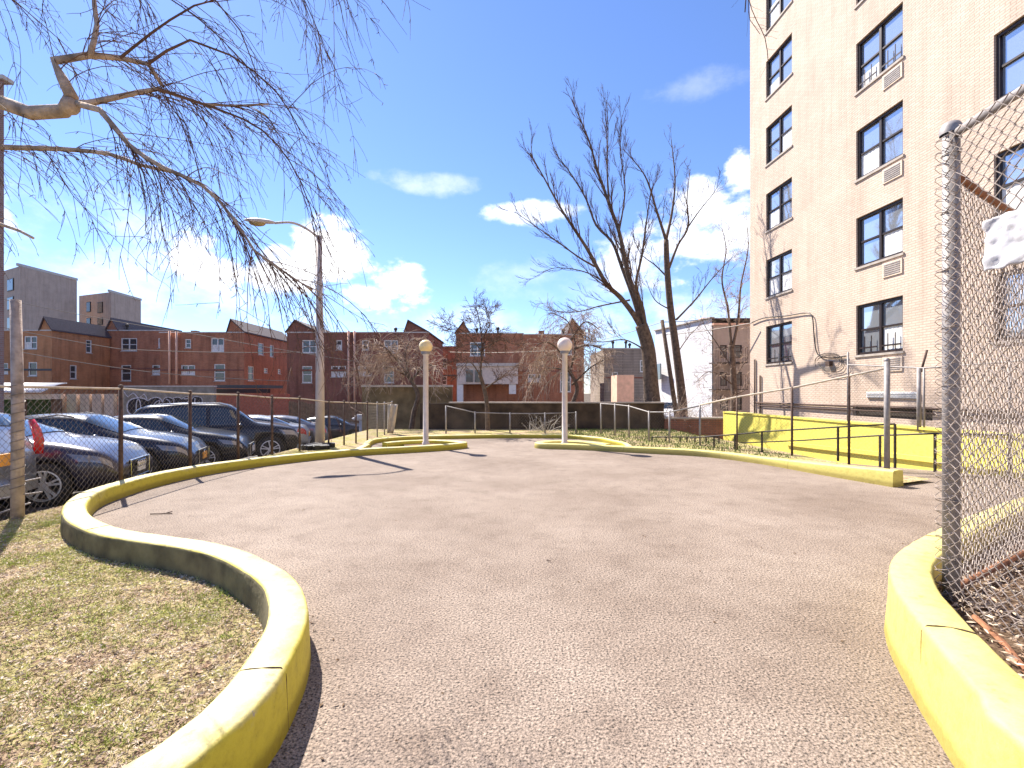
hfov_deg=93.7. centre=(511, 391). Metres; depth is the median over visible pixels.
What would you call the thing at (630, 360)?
grey house
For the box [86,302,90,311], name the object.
window
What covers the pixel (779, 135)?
window
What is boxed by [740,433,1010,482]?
handrail
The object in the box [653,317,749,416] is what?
warehouse
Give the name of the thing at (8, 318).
window
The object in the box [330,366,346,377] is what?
window
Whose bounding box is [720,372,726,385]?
window
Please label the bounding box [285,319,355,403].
brick house
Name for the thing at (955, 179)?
chain link fence
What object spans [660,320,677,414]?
utility pole
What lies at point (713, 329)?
overhead wire
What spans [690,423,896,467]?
handrail
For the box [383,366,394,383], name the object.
window
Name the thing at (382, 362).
bare tree
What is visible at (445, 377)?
window
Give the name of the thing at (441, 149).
sky
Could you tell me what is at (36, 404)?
carport
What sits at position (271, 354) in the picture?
window
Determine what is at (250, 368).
window
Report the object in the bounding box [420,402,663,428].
dark wall
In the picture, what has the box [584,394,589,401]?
ground
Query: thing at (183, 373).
window
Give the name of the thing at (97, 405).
yard wall
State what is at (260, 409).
red wall
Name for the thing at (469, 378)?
porch window
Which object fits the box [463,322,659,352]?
overhead wire
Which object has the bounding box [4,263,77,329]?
apartment block
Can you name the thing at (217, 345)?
window
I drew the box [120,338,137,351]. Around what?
window
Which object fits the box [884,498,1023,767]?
kerb
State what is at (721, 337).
brick building
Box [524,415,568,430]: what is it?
bramble
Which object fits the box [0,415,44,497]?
parked car
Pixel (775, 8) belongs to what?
window
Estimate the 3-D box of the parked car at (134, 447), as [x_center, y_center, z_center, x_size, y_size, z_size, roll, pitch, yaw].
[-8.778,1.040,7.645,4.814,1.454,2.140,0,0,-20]
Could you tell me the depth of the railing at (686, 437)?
13.96 m
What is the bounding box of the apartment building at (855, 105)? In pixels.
[750,0,1023,433]
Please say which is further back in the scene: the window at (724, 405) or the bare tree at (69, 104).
the window at (724, 405)
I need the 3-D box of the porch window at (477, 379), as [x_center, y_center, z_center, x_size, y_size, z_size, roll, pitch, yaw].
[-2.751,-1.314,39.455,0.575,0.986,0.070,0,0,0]
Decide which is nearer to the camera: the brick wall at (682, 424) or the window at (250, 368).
the brick wall at (682, 424)
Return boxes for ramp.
[843,463,1001,476]
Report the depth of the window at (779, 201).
19.06 m
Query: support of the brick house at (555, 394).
on the ground at (586, 397)
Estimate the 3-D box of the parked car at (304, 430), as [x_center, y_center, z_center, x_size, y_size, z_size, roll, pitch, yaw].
[-10.788,1.657,19.498,4.808,1.454,2.140,0,0,-20]
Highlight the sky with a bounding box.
[0,0,749,393]
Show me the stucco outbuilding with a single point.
(622, 388)
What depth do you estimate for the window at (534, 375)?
42.09 m
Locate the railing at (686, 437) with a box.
[651,436,719,443]
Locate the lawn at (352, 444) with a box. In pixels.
[0,429,693,767]
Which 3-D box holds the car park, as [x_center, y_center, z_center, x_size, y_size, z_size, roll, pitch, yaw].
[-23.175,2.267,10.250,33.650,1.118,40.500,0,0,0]
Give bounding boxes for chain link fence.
[0,384,392,519]
[600,403,700,445]
[700,358,890,468]
[847,350,1023,434]
[934,84,1023,638]
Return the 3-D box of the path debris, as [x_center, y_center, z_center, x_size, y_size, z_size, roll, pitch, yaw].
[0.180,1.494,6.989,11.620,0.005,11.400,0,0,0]
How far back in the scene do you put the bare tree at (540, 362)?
20.98 m
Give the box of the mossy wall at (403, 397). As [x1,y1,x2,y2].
[361,385,452,430]
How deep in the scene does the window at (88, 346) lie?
42.47 m
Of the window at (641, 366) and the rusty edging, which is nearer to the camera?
the rusty edging
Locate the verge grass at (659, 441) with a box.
[560,428,796,457]
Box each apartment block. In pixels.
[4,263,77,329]
[79,289,141,326]
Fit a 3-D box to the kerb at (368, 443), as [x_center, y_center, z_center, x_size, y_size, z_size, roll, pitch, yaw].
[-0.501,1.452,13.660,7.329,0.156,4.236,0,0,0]
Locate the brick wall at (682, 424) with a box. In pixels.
[664,417,722,438]
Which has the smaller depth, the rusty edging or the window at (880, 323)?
the rusty edging
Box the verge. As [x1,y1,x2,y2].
[644,438,927,482]
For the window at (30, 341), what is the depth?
39.06 m
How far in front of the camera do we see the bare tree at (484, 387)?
18.25 m
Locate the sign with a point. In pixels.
(1004, 242)
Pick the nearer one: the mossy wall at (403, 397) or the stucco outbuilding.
the mossy wall at (403, 397)
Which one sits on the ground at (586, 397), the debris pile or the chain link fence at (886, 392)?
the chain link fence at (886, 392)
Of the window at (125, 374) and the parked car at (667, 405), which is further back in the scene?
the window at (125, 374)
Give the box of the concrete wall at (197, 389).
[123,386,216,414]
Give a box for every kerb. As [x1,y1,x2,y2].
[60,440,467,767]
[355,434,630,448]
[534,440,903,486]
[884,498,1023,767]
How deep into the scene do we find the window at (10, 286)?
91.70 m
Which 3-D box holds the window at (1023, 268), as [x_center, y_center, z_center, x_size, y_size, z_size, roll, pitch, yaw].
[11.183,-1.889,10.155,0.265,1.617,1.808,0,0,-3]
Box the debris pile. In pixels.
[296,442,334,449]
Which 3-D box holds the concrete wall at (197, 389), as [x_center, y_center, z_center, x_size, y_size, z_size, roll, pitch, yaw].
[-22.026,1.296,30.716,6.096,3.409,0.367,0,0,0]
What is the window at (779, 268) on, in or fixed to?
in the apartment building at (855, 105)
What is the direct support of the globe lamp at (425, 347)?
on the island bed at (417, 444)
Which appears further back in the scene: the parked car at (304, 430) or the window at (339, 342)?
the window at (339, 342)
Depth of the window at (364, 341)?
42.04 m
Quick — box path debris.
[96,448,930,766]
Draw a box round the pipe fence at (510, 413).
[445,405,576,433]
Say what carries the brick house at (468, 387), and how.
on the ground at (586, 397)
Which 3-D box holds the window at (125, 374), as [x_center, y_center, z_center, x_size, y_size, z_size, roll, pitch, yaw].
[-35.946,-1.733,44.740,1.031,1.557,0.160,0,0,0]
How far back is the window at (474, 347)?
42.10 m
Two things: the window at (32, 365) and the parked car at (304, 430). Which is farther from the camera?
the window at (32, 365)
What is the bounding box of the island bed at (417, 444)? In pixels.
[404,443,434,445]
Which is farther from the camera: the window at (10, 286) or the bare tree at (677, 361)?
the window at (10, 286)
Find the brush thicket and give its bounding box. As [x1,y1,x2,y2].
[635,387,724,426]
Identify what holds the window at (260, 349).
in the brick house at (203, 359)
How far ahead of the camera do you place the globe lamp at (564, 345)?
13.01 m
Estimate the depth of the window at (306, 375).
42.10 m
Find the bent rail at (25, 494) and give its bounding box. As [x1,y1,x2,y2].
[0,477,42,513]
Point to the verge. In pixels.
(906, 479)
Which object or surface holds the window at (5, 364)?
in the brick house at (43, 369)
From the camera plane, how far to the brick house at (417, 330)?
42.00 m
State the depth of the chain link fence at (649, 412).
14.26 m
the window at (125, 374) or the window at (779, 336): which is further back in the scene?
the window at (125, 374)
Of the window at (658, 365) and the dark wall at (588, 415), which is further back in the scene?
the window at (658, 365)
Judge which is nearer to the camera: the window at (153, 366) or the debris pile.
the debris pile
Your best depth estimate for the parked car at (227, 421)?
14.36 m
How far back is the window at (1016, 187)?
10.74 m
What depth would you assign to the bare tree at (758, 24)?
5.20 m
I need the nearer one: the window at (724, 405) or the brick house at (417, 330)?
the window at (724, 405)
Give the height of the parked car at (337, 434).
1.454 m
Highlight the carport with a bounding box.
[4,383,66,415]
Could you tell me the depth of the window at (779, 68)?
19.06 m
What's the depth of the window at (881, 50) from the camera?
14.18 m
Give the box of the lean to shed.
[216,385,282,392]
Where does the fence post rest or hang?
on the ground at (586, 397)
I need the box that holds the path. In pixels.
[92,438,1023,767]
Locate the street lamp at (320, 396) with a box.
[244,218,324,442]
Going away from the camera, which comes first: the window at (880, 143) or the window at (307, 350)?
the window at (880, 143)
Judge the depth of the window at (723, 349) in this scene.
29.95 m
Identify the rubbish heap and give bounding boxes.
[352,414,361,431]
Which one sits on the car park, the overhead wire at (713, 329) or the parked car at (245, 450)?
the parked car at (245, 450)
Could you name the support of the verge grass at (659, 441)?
on the verge
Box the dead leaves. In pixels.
[0,530,258,764]
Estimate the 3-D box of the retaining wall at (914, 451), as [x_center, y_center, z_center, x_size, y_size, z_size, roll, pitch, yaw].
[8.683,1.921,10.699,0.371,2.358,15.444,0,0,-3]
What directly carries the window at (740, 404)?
in the brick building at (721, 337)
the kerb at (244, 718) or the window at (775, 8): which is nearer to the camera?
the kerb at (244, 718)
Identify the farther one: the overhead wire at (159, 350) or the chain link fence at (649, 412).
the overhead wire at (159, 350)
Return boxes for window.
[4,363,8,374]
[7,278,13,291]
[7,296,13,310]
[7,317,9,329]
[23,336,37,349]
[27,362,37,376]
[69,365,77,379]
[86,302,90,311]
[86,340,92,353]
[97,302,102,312]
[97,318,102,324]
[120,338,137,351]
[120,365,131,381]
[151,365,159,375]
[180,365,195,375]
[184,339,191,348]
[210,338,223,352]
[213,364,225,381]
[248,366,254,381]
[258,343,264,355]
[270,345,274,357]
[301,340,315,353]
[301,366,312,383]
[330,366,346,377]
[335,340,342,350]
[361,340,368,350]
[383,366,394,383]
[384,340,397,353]
[443,376,446,384]
[466,370,472,381]
[469,342,485,356]
[475,370,481,381]
[528,374,541,382]
[559,372,571,392]
[639,360,642,372]
[657,363,660,379]
[720,345,726,357]
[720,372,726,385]
[720,396,727,409]
[734,345,741,357]
[736,372,741,385]
[738,397,741,409]
[764,0,792,35]
[764,34,792,101]
[764,106,792,167]
[764,178,792,233]
[764,250,792,299]
[764,321,792,365]
[854,0,863,9]
[854,3,904,96]
[854,101,904,183]
[854,198,904,270]
[854,296,904,357]
[990,17,1023,104]
[991,268,1023,344]
[996,143,1023,215]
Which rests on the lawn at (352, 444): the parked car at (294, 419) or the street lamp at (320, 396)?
the street lamp at (320, 396)
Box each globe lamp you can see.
[419,340,432,444]
[557,337,571,442]
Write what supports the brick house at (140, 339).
on the ground at (586, 397)
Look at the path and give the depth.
3.44 m
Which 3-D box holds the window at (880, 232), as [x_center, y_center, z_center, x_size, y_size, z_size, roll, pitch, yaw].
[10.939,-4.623,14.225,0.264,1.617,1.788,0,0,-3]
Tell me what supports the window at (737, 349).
in the brick building at (721, 337)
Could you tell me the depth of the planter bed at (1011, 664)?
2.86 m
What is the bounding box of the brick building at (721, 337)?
[709,323,749,416]
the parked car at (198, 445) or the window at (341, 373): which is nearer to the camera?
the parked car at (198, 445)
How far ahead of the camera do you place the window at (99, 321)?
106.22 m
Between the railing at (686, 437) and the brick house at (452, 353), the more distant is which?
the brick house at (452, 353)
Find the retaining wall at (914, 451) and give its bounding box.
[723,411,1023,479]
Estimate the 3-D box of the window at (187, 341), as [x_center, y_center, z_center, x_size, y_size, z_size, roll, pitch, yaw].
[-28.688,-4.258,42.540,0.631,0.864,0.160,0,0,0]
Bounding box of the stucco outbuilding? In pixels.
[611,375,633,401]
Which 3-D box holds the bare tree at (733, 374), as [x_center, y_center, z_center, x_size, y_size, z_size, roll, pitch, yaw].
[10.810,-3.407,23.895,5.257,11.745,4.465,0,0,0]
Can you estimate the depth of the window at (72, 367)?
40.92 m
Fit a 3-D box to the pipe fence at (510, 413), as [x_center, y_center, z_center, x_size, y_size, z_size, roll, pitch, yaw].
[-0.035,0.985,16.900,4.606,1.030,0.256,0,0,0]
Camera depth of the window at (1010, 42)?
10.77 m
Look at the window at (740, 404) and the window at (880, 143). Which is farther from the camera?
the window at (740, 404)
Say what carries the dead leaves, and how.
on the lawn at (352, 444)
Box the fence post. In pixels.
[9,299,25,518]
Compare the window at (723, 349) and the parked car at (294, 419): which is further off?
the window at (723, 349)
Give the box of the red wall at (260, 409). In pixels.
[216,394,289,415]
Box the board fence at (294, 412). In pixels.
[288,402,361,422]
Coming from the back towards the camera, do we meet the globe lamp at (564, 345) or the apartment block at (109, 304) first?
the apartment block at (109, 304)
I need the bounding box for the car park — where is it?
[0,440,325,520]
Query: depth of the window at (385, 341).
42.10 m
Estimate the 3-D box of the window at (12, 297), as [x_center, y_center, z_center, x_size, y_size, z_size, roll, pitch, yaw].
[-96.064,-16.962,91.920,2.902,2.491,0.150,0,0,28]
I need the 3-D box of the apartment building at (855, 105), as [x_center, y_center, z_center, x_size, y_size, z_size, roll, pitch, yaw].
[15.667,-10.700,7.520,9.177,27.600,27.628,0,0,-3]
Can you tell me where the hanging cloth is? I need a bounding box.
[387,404,397,432]
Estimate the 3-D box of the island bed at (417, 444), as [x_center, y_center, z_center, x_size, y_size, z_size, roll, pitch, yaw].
[-2.134,1.440,12.874,1.587,0.001,1.403,0,0,-23]
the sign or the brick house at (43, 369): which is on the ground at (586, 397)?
the brick house at (43, 369)
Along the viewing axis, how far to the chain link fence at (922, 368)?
10.11 m
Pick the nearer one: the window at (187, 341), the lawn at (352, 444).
the lawn at (352, 444)
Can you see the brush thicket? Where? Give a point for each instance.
(679, 414)
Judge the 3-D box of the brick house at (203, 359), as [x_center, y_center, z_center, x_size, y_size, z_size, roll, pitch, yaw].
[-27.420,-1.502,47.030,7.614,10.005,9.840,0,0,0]
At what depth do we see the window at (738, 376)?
29.98 m
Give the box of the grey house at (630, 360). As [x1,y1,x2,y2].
[590,341,644,401]
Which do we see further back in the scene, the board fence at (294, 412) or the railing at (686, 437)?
the board fence at (294, 412)
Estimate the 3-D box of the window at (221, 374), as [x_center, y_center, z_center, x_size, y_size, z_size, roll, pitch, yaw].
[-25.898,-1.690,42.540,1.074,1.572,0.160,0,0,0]
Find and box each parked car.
[0,413,152,506]
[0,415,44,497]
[25,412,209,475]
[113,414,255,464]
[133,402,298,456]
[250,415,310,443]
[268,415,327,444]
[307,415,358,438]
[661,400,677,415]
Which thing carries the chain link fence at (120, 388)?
on the ground at (586, 397)
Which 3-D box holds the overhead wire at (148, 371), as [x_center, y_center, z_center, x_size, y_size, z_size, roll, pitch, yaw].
[-22.330,-1.614,30.604,14.833,1.710,0.905,0,0,-24]
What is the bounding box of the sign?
[982,207,1023,271]
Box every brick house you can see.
[4,316,111,396]
[105,318,181,396]
[159,318,286,393]
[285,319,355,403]
[351,320,442,422]
[443,346,455,401]
[455,322,523,401]
[523,318,583,401]
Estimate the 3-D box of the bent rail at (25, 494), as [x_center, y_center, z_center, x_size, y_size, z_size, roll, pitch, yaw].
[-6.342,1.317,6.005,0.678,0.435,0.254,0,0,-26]
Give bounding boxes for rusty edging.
[972,614,1023,672]
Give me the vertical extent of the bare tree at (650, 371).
16.122 m
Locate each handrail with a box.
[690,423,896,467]
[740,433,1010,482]
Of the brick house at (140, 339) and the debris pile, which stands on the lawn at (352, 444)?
the debris pile
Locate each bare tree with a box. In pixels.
[0,0,429,443]
[335,325,458,428]
[426,288,528,430]
[496,77,664,401]
[508,299,623,401]
[613,125,747,416]
[685,208,749,411]
[732,0,776,73]
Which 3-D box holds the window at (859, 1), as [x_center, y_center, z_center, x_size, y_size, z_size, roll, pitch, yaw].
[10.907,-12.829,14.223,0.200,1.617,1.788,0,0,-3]
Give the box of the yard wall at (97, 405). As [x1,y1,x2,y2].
[59,394,117,415]
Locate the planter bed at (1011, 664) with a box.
[938,535,1023,678]
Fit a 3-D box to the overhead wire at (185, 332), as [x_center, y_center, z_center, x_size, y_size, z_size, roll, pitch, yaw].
[-20.173,-3.979,34.258,29.897,4.831,0.575,0,0,-16]
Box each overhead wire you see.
[4,299,437,371]
[4,327,288,352]
[23,352,282,380]
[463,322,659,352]
[666,323,751,334]
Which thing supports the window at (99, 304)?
in the apartment block at (109, 304)
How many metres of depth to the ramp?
9.33 m
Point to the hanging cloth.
(392, 410)
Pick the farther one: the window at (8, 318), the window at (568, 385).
the window at (8, 318)

